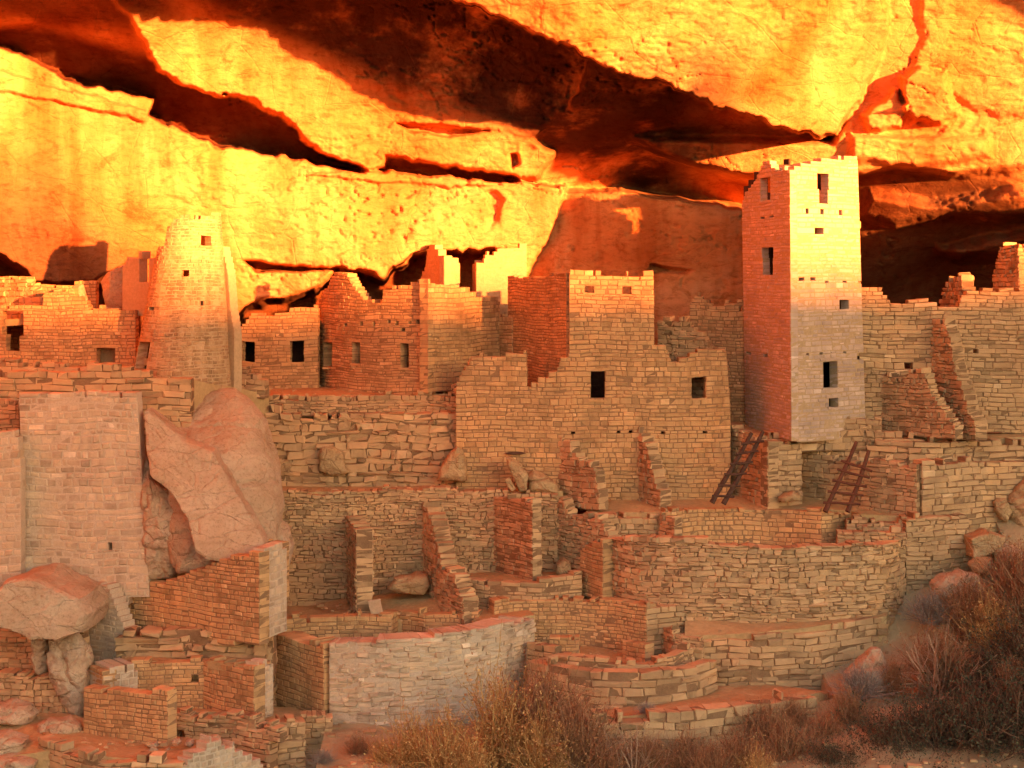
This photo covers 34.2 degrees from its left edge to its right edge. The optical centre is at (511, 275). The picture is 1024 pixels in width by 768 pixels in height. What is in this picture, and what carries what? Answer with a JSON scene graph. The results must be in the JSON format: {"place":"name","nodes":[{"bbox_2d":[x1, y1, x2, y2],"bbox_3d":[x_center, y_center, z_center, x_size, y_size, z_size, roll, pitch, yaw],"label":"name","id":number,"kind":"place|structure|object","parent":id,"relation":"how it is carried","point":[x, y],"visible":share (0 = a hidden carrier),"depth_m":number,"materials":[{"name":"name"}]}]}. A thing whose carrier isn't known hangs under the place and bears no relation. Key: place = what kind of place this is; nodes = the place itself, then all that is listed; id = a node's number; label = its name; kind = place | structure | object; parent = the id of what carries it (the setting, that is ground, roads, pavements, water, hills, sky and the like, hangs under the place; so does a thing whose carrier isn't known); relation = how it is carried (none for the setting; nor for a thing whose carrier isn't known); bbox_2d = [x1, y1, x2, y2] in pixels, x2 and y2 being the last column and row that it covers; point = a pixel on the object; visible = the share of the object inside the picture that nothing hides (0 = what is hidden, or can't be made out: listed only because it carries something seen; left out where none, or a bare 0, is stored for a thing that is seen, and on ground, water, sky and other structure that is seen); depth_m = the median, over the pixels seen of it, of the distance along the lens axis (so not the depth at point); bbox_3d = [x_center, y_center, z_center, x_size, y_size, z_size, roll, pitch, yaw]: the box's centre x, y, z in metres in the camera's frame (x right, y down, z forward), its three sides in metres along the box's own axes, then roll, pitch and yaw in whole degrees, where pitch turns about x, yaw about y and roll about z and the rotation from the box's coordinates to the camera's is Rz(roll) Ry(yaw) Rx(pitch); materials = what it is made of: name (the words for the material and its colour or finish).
{"place":"outdoors","nodes":[
{"label":"outdoors","id":0,"kind":"place"},
{"bbox_2d":[0,712,55,767],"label":"terrace floor","id":1,"kind":"structure","parent":0,"point":[31,746],"depth_m":40.46,"materials":[{"name":"soil"}]},
{"bbox_2d":[0,698,38,725],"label":"boulder","id":2,"kind":"object","parent":1,"relation":"on","point":[15,711],"visible":1,"depth_m":41.44,"materials":[{"name":"stone"}]},
{"bbox_2d":[0,668,67,713],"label":"wall","id":3,"kind":"structure","parent":1,"relation":"on","point":[40,694],"depth_m":42.76,"materials":[{"name":"stone"}]},
{"bbox_2d":[46,633,93,717],"bbox_3d":[-11.408,10.383,42.957,1.104,2.387,1.305,0,0,0],"label":"boulder","id":4,"kind":"object","parent":3,"relation":"on","point":[69,660],"visible":0.88,"depth_m":42.52,"materials":[{"name":"stone"}]},
{"bbox_2d":[0,563,109,640],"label":"boulder","id":5,"kind":"object","parent":4,"relation":"on","point":[56,601],"visible":1,"depth_m":42.12,"materials":[{"name":"stone"}]},
{"bbox_2d":[41,712,196,759],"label":"terrace floor","id":6,"kind":"structure","parent":0,"point":[125,751],"depth_m":39.99,"materials":[{"name":"soil"}]},
{"bbox_2d":[83,684,176,746],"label":"garden wall","id":7,"kind":"structure","parent":6,"relation":"on","point":[143,716],"depth_m":40.48,"materials":[{"name":"stone"}]},
{"bbox_2d":[0,377,270,580],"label":"terrace floor","id":8,"kind":"structure","parent":0,"point":[202,390],"depth_m":47.98,"materials":[{"name":"soil"}]},
{"bbox_2d":[0,357,134,376],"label":"wall","id":9,"kind":"structure","parent":8,"relation":"on","point":[9,364],"depth_m":47.91,"materials":[{"name":"stone"}]},
{"bbox_2d":[0,288,138,366],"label":"house","id":10,"kind":"structure","parent":8,"relation":"on","point":[72,327],"depth_m":50.13,"materials":[{"name":"stone"}]},
{"bbox_2d":[0,276,43,317],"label":"ruined wall","id":11,"kind":"structure","parent":10,"relation":"on","point":[20,290],"depth_m":51.87,"materials":[{"name":"stone"}]},
{"bbox_2d":[0,363,194,435],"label":"retaining wall","id":12,"kind":"structure","parent":8,"relation":"on","point":[172,400],"depth_m":46.80,"materials":[{"name":"stone"}]},
{"bbox_2d":[134,212,230,389],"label":"round tower","id":13,"kind":"structure","parent":8,"relation":"on","point":[184,332],"depth_m":48.26,"materials":[{"name":"stone"}]},
{"bbox_2d":[123,251,154,315],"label":"ruined wall","id":14,"kind":"structure","parent":13,"relation":"attached to","point":[136,284],"depth_m":50.32,"materials":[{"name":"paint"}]},
{"bbox_2d":[223,247,241,391],"bbox_3d":[-8.332,1.306,49.413,0.616,4.320,0.319,0,0,40],"label":"wall fin","id":15,"kind":"object","parent":13,"relation":"attached to","point":[235,337],"depth_m":49.27,"materials":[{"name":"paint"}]},
{"bbox_2d":[122,655,226,679],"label":"terrace floor","id":16,"kind":"structure","parent":0,"point":[155,659],"depth_m":43.60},
{"bbox_2d":[89,581,136,664],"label":"ruined wall","id":17,"kind":"structure","parent":16,"relation":"on","point":[110,626],"depth_m":44.53,"materials":[{"name":"stone"}]},
{"bbox_2d":[114,625,277,675],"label":"retaining wall","id":18,"kind":"structure","parent":16,"relation":"on","point":[169,641],"depth_m":43.75,"materials":[{"name":"stone"}]},
{"bbox_2d":[128,539,288,645],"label":"wall","id":19,"kind":"structure","parent":16,"relation":"on","point":[236,599],"depth_m":43.49,"materials":[{"name":"stone"}]},
{"bbox_2d":[140,456,175,579],"bbox_3d":[-9.361,6.585,45.312,1.485,3.404,1.343,0,0,0],"label":"boulder","id":20,"kind":"object","parent":19,"relation":"on","point":[156,509],"visible":0.66,"depth_m":44.84,"materials":[{"name":"stone"}]},
{"bbox_2d":[144,407,268,560],"bbox_3d":[-8.320,5.633,44.713,4.032,3.990,1.927,0,0,29],"label":"boulder","id":21,"kind":"object","parent":19,"relation":"on","point":[196,479],"visible":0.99,"depth_m":44.33,"materials":[{"name":"stone"}]},
{"bbox_2d":[161,388,284,573],"bbox_3d":[-8.232,5.657,46.694,3.745,4.810,4.607,0,0,0],"label":"boulder","id":22,"kind":"object","parent":19,"relation":"on","point":[231,425],"visible":0.54,"depth_m":46.03,"materials":[{"name":"stone"}]},
{"bbox_2d":[177,706,301,735],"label":"terrace floor","id":23,"kind":"structure","parent":0,"point":[280,712],"depth_m":43.03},
{"bbox_2d":[89,657,137,688],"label":"stone block","id":24,"kind":"structure","parent":23,"relation":"on","point":[119,671],"depth_m":42.69,"materials":[{"name":"stone"}]},
{"bbox_2d":[131,655,207,708],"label":"retaining wall","id":25,"kind":"structure","parent":23,"relation":"on","point":[178,674],"depth_m":43.06,"materials":[{"name":"stone"}]},
{"bbox_2d":[203,655,272,716],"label":"stone pier","id":26,"kind":"structure","parent":23,"relation":"on","point":[246,685],"depth_m":42.45,"materials":[{"name":"stone"}]},
{"bbox_2d":[269,386,448,418],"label":"terrace floor","id":27,"kind":"structure","parent":0,"point":[320,390],"depth_m":52.34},
{"bbox_2d":[241,305,319,387],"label":"house","id":28,"kind":"structure","parent":27,"relation":"on","point":[279,350],"depth_m":54.09,"materials":[{"name":"stone"}]},
{"bbox_2d":[316,272,500,394],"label":"house","id":29,"kind":"structure","parent":27,"relation":"on","point":[425,335],"depth_m":52.30,"materials":[{"name":"stone"}]},
{"bbox_2d":[421,245,459,286],"bbox_3d":[-2.639,-0.063,56.954,0.679,1.974,2.421,0,0,-33],"label":"ruined room","id":30,"kind":"object","parent":29,"relation":"on","point":[441,267],"visible":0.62,"depth_m":56.19,"materials":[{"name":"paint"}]},
{"bbox_2d":[282,593,440,632],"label":"terrace floor","id":31,"kind":"structure","parent":0,"point":[404,601],"depth_m":48.33,"materials":[{"name":"soil"}]},
{"bbox_2d":[344,515,374,613],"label":"buttress wall","id":32,"kind":"structure","parent":31,"relation":"on","point":[360,543],"depth_m":47.30,"materials":[{"name":"stone"}]},
{"bbox_2d":[282,483,557,605],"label":"retaining wall","id":33,"kind":"structure","parent":31,"relation":"on","point":[393,516],"depth_m":49.19,"materials":[{"name":"stone"}]},
{"bbox_2d":[421,502,457,606],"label":"buttress wall","id":34,"kind":"structure","parent":31,"relation":"on","point":[438,547],"depth_m":48.26,"materials":[{"name":"stone"}]},
{"bbox_2d":[469,570,581,608],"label":"ring wall","id":35,"kind":"structure","parent":31,"relation":"on","point":[552,586],"depth_m":47.07,"materials":[{"name":"stone"}]},
{"bbox_2d":[282,486,562,496],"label":"terrace floor","id":36,"kind":"structure","parent":0,"point":[324,491],"depth_m":50.07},
{"bbox_2d":[265,403,455,486],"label":"retaining wall","id":37,"kind":"structure","parent":36,"relation":"on","point":[381,448],"depth_m":50.65,"materials":[{"name":"stone"}]},
{"bbox_2d":[269,390,455,416],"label":"retaining wall","id":38,"kind":"structure","parent":37,"relation":"on","point":[389,401],"depth_m":51.11,"materials":[{"name":"stone"}]},
{"bbox_2d":[450,270,730,503],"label":"great house","id":39,"kind":"structure","parent":36,"relation":"on","point":[597,373],"depth_m":49.99,"materials":[{"name":"stone"}]},
{"bbox_2d":[0,0,1023,513],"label":"cliff","id":40,"kind":"structure","parent":0,"point":[306,148],"depth_m":55.94,"materials":[{"name":"stone"}]},
{"bbox_2d":[472,243,526,313],"bbox_3d":[-0.436,0.297,57.748,1.880,2.750,3.504,0,0,0],"label":"ruined room","id":41,"kind":"object","parent":40,"relation":"attached to","point":[493,271],"visible":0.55,"depth_m":56.15,"materials":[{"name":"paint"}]},
{"bbox_2d":[468,572,589,598],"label":"terrace floor","id":42,"kind":"structure","parent":0,"point":[493,575],"depth_m":48.42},
{"bbox_2d":[492,493,541,580],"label":"buttress wall","id":43,"kind":"structure","parent":42,"relation":"on","point":[517,535],"depth_m":48.06,"materials":[{"name":"stone"}]},
{"bbox_2d":[555,496,618,569],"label":"buttress wall","id":44,"kind":"structure","parent":42,"relation":"on","point":[576,533],"depth_m":48.51,"materials":[{"name":"stone"}]},
{"bbox_2d":[580,537,613,598],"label":"stub wall","id":45,"kind":"structure","parent":42,"relation":"on","point":[596,565],"depth_m":47.22,"materials":[{"name":"stone"}]},
{"bbox_2d":[316,520,1023,767],"bbox_3d":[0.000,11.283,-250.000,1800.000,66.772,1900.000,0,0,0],"label":"ground","id":46,"kind":"structure","parent":0,"point":[1009,527],"depth_m":41.84,"materials":[{"name":"soil"}]},
{"bbox_2d":[0,429,25,586],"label":"wall","id":47,"kind":"structure","parent":46,"relation":"on","point":[12,512],"depth_m":44.72,"materials":[{"name":"stone"}]},
{"bbox_2d":[0,627,89,675],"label":"ruined wall","id":48,"kind":"structure","parent":46,"relation":"on","point":[15,650],"depth_m":43.94,"materials":[{"name":"stone"}]},
{"bbox_2d":[19,390,150,604],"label":"wall","id":49,"kind":"structure","parent":46,"relation":"on","point":[85,454],"depth_m":45.13,"materials":[{"name":"stone"}]},
{"bbox_2d":[38,734,184,767],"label":"retaining wall","id":50,"kind":"structure","parent":46,"relation":"on","point":[60,755],"depth_m":38.77,"materials":[{"name":"stone"}]},
{"bbox_2d":[177,734,262,767],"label":"retaining wall","id":51,"kind":"structure","parent":46,"relation":"on","point":[210,752],"depth_m":39.10,"materials":[{"name":"stone"}]},
{"bbox_2d":[177,706,288,767],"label":"ruined wall","id":52,"kind":"structure","parent":46,"relation":"on","point":[255,734],"depth_m":41.37,"materials":[{"name":"stone"}]},
{"bbox_2d":[275,713,305,767],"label":"stub wall","id":53,"kind":"structure","parent":46,"relation":"on","point":[291,751],"depth_m":41.52,"materials":[{"name":"stone"}]},
{"bbox_2d":[301,710,332,767],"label":"stub wall","id":54,"kind":"structure","parent":46,"relation":"on","point":[319,723],"depth_m":42.26,"materials":[{"name":"stone"}]},
{"bbox_2d":[358,677,450,767],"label":"bush","id":55,"kind":"object","parent":46,"relation":"on","point":[405,747],"visible":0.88,"depth_m":40.30,"materials":[{"name":"plant"}]},
{"bbox_2d":[275,606,535,728],"bbox_3d":[-2.931,11.229,45.130,7.225,3.946,4.622,0,0,0],"label":"round room","id":56,"kind":"object","parent":46,"relation":"on","point":[350,668],"visible":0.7,"depth_m":43.45,"materials":[{"name":"stone"}]},
{"bbox_2d":[440,565,478,624],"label":"stub wall","id":57,"kind":"structure","parent":56,"relation":"on","point":[458,594],"depth_m":46.67,"materials":[{"name":"stone"}]},
{"bbox_2d":[401,672,513,767],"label":"bush","id":58,"kind":"object","parent":46,"relation":"on","point":[449,747],"visible":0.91,"depth_m":39.88,"materials":[{"name":"plant"}]},
{"bbox_2d":[429,621,555,767],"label":"bush","id":59,"kind":"object","parent":46,"relation":"on","point":[498,727],"visible":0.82,"depth_m":40.40,"materials":[{"name":"plant"}]},
{"bbox_2d":[35,385,1023,767],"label":"rubble","id":60,"kind":"object","parent":46,"relation":"on","point":[373,731],"visible":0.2,"depth_m":41.71,"materials":[{"name":"stone"}]},
{"bbox_2d":[492,684,594,767],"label":"bush","id":61,"kind":"object","parent":46,"relation":"on","point":[538,745],"visible":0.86,"depth_m":39.64,"materials":[{"name":"plant"}]},
{"bbox_2d":[463,639,648,763],"bbox_3d":[0.848,10.804,41.288,4.525,3.673,4.486,0,0,38],"label":"bush","id":62,"kind":"object","parent":46,"relation":"on","point":[546,692],"visible":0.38,"depth_m":40.92,"materials":[{"name":"orange plant"}]},
{"bbox_2d":[493,675,651,767],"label":"bush","id":63,"kind":"object","parent":46,"relation":"on","point":[581,735],"visible":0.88,"depth_m":39.71,"materials":[{"name":"orange plant"}]},
{"bbox_2d":[489,595,717,709],"bbox_3d":[2.400,10.279,44.984,6.128,2.644,4.660,0,0,0],"label":"sunken room","id":64,"kind":"object","parent":46,"relation":"on","point":[666,661],"visible":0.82,"depth_m":44.98,"materials":[{"name":"stone"}]},
{"bbox_2d":[653,719,730,767],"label":"bush","id":65,"kind":"object","parent":46,"relation":"on","point":[684,748],"visible":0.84,"depth_m":40.14,"materials":[{"name":"orange plant"}]},
{"bbox_2d":[586,688,816,753],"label":"retaining wall","id":66,"kind":"structure","parent":46,"relation":"on","point":[707,716],"depth_m":41.28,"materials":[{"name":"stone"}]},
{"bbox_2d":[693,717,773,767],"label":"bush","id":67,"kind":"object","parent":46,"relation":"on","point":[729,746],"visible":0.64,"depth_m":40.09,"materials":[{"name":"orange plant"}]},
{"bbox_2d":[598,506,906,632],"bbox_3d":[6.926,8.605,47.516,8.941,3.718,3.443,0,0,0],"label":"round room","id":68,"kind":"object","parent":46,"relation":"on","point":[810,563],"visible":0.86,"depth_m":46.20,"materials":[{"name":"stone"}]},
{"bbox_2d":[714,690,808,748],"bbox_3d":[6.256,11.180,41.446,2.468,2.003,2.447,0,0,-30],"label":"bush","id":69,"kind":"object","parent":46,"relation":"on","point":[763,719],"visible":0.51,"depth_m":41.27,"materials":[{"name":"orange plant"}]},
{"bbox_2d":[744,702,836,767],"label":"bush","id":70,"kind":"object","parent":46,"relation":"on","point":[782,743],"visible":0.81,"depth_m":40.21,"materials":[{"name":"orange plant"}]},
{"bbox_2d":[703,616,887,690],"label":"retaining wall","id":71,"kind":"structure","parent":46,"relation":"on","point":[805,660],"depth_m":45.13,"materials":[{"name":"stone"}]},
{"bbox_2d":[788,718,877,767],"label":"bush","id":72,"kind":"object","parent":46,"relation":"on","point":[821,754],"visible":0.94,"depth_m":39.63,"materials":[{"name":"brown plant"}]},
{"bbox_2d":[806,677,888,728],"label":"bush","id":73,"kind":"object","parent":46,"relation":"on","point":[850,706],"visible":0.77,"depth_m":41.68,"materials":[{"name":"orange plant"}]},
{"bbox_2d":[813,653,910,710],"bbox_3d":[9.136,10.623,43.410,2.680,1.404,2.401,0,0,-34],"label":"bush","id":74,"kind":"object","parent":46,"relation":"on","point":[859,678],"visible":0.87,"depth_m":43.30,"materials":[{"name":"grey plant"}]},
{"bbox_2d":[818,692,963,765],"bbox_3d":[9.036,11.457,40.539,3.999,2.502,4.434,0,0,-4],"label":"bush","id":75,"kind":"object","parent":46,"relation":"on","point":[878,732],"visible":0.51,"depth_m":40.14,"materials":[{"name":"brown plant"}]},
{"bbox_2d":[802,451,1023,531],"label":"retaining wall","id":76,"kind":"structure","parent":46,"relation":"on","point":[969,488],"depth_m":48.69,"materials":[{"name":"stone"}]},
{"bbox_2d":[886,582,961,631],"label":"bush","id":77,"kind":"object","parent":46,"relation":"on","point":[923,611],"visible":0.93,"depth_m":45.87,"materials":[{"name":"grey plant"}]},
{"bbox_2d":[832,436,1023,465],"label":"retaining wall","id":78,"kind":"structure","parent":46,"relation":"on","point":[988,449],"depth_m":49.57,"materials":[{"name":"stone"}]},
{"bbox_2d":[880,368,963,438],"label":"buttress wall","id":79,"kind":"structure","parent":78,"relation":"on","point":[915,403],"depth_m":49.80,"materials":[{"name":"stone"}]},
{"bbox_2d":[930,318,987,439],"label":"buttress wall","id":80,"kind":"structure","parent":78,"relation":"on","point":[955,386],"depth_m":49.96,"materials":[{"name":"stone"}]},
{"bbox_2d":[898,510,969,594],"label":"retaining wall","id":81,"kind":"structure","parent":46,"relation":"on","point":[935,545],"depth_m":47.71,"materials":[{"name":"stone"}]},
{"bbox_2d":[847,667,1023,767],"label":"bush","id":82,"kind":"object","parent":46,"relation":"on","point":[913,717],"visible":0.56,"depth_m":40.27,"materials":[{"name":"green plant"}]},
{"bbox_2d":[862,619,1013,702],"bbox_3d":[11.140,10.363,43.534,4.200,2.733,3.838,0,0,21],"label":"bush","id":83,"kind":"object","parent":46,"relation":"on","point":[936,677],"visible":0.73,"depth_m":43.49,"materials":[{"name":"orange plant"}]},
{"bbox_2d":[885,614,1004,696],"bbox_3d":[11.411,10.119,44.023,3.263,2.671,3.291,0,0,-11],"label":"bush","id":84,"kind":"object","parent":46,"relation":"on","point":[941,641],"visible":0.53,"depth_m":43.75,"materials":[{"name":"orange plant"}]},
{"bbox_2d":[883,657,1023,767],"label":"bush","id":85,"kind":"object","parent":46,"relation":"on","point":[976,719],"visible":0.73,"depth_m":39.95,"materials":[{"name":"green plant"}]},
{"bbox_2d":[915,560,1017,649],"bbox_3d":[12.506,9.044,45.538,3.085,2.504,3.059,0,0,35],"label":"bush","id":86,"kind":"object","parent":46,"relation":"on","point":[960,603],"visible":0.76,"depth_m":45.46,"materials":[{"name":"orange plant"}]},
{"bbox_2d":[915,629,1023,767],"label":"bush","id":87,"kind":"object","parent":46,"relation":"on","point":[1011,682],"visible":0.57,"depth_m":40.43,"materials":[{"name":"brown plant"}]},
{"bbox_2d":[967,556,994,573],"bbox_3d":[13.301,8.211,47.181,0.751,0.499,0.705,0,0,0],"label":"boulder","id":88,"kind":"object","parent":46,"relation":"on","point":[970,562],"visible":0.76,"depth_m":46.97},
{"bbox_2d":[963,527,1005,557],"bbox_3d":[13.518,7.660,47.614,1.032,0.765,0.941,0,0,0],"label":"boulder","id":89,"kind":"object","parent":88,"relation":"on","point":[980,538],"visible":0.98,"depth_m":47.19,"materials":[{"name":"stone"}]},
{"bbox_2d":[939,531,1023,637],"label":"bush","id":90,"kind":"object","parent":46,"relation":"on","point":[1019,595],"visible":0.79,"depth_m":45.26,"materials":[{"name":"orange plant"}]},
{"bbox_2d":[944,566,1021,665],"bbox_3d":[12.890,9.348,44.636,2.486,2.848,2.720,0,0,17],"label":"bush","id":91,"kind":"object","parent":46,"relation":"on","point":[996,611],"visible":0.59,"depth_m":44.60,"materials":[{"name":"plant"}]},
{"bbox_2d":[945,582,1023,695],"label":"bush","id":92,"kind":"object","parent":46,"relation":"on","point":[1019,641],"visible":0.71,"depth_m":43.59,"materials":[{"name":"brown plant"}]},
{"bbox_2d":[559,684,827,727],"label":"terrace floor","id":93,"kind":"structure","parent":0,"point":[728,694],"depth_m":43.18,"materials":[{"name":"soil"}]},
{"bbox_2d":[586,494,898,534],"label":"terrace floor","id":94,"kind":"structure","parent":0,"point":[632,508],"depth_m":49.17,"materials":[{"name":"soil"}]},
{"bbox_2d":[558,437,609,510],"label":"buttress wall","id":95,"kind":"structure","parent":94,"relation":"on","point":[582,482],"depth_m":49.23,"materials":[{"name":"stone"}]},
{"bbox_2d":[637,427,671,508],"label":"buttress wall","id":96,"kind":"structure","parent":94,"relation":"on","point":[654,489],"depth_m":49.42,"materials":[{"name":"stone"}]},
{"bbox_2d":[710,431,764,504],"bbox_3d":[6.543,5.588,48.283,1.709,2.132,0.382,0,0,-17],"label":"ladder","id":97,"kind":"object","parent":94,"relation":"on","point":[728,474],"visible":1,"depth_m":48.24,"materials":[{"name":"brown wood"}]},
{"bbox_2d":[731,422,780,508],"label":"ruined wall","id":98,"kind":"structure","parent":94,"relation":"on","point":[749,487],"depth_m":49.61,"materials":[{"name":"stone"}]},
{"bbox_2d":[760,439,802,506],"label":"ruined wall","id":99,"kind":"structure","parent":94,"relation":"on","point":[790,465],"depth_m":49.22,"materials":[{"name":"stone"}]},
{"bbox_2d":[823,441,872,512],"bbox_3d":[9.740,5.855,48.162,1.566,2.004,0.815,0,0,-34],"label":"ladder","id":100,"kind":"object","parent":94,"relation":"on","point":[834,491],"visible":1,"depth_m":48.16,"materials":[{"name":"brown wood"}]},
{"bbox_2d":[685,611,888,641],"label":"terrace floor","id":101,"kind":"structure","parent":0,"point":[728,629],"depth_m":45.48,"materials":[{"name":"stone"}]},
{"bbox_2d":[731,421,1023,443],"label":"terrace floor","id":102,"kind":"structure","parent":0,"point":[997,435],"depth_m":50.52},
{"bbox_2d":[680,292,744,422],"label":"ruined wall","id":103,"kind":"structure","parent":102,"relation":"on","point":[722,327],"depth_m":52.55,"materials":[{"name":"stone"}]},
{"bbox_2d":[742,156,865,441],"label":"square tower","id":104,"kind":"structure","parent":102,"relation":"on","point":[803,331],"depth_m":49.90,"materials":[{"name":"stone"}]},
{"bbox_2d":[764,430,924,451],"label":"retaining wall","id":105,"kind":"structure","parent":102,"relation":"on","point":[846,438],"depth_m":49.88,"materials":[{"name":"stone"}]},
{"bbox_2d":[857,287,1023,433],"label":"long wall","id":106,"kind":"structure","parent":102,"relation":"on","point":[989,323],"depth_m":50.84,"materials":[{"name":"stone"}]},
{"bbox_2d":[992,242,1023,291],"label":"ruined wall","id":107,"kind":"structure","parent":106,"relation":"on","point":[1006,270],"depth_m":51.91,"materials":[{"name":"stone"}]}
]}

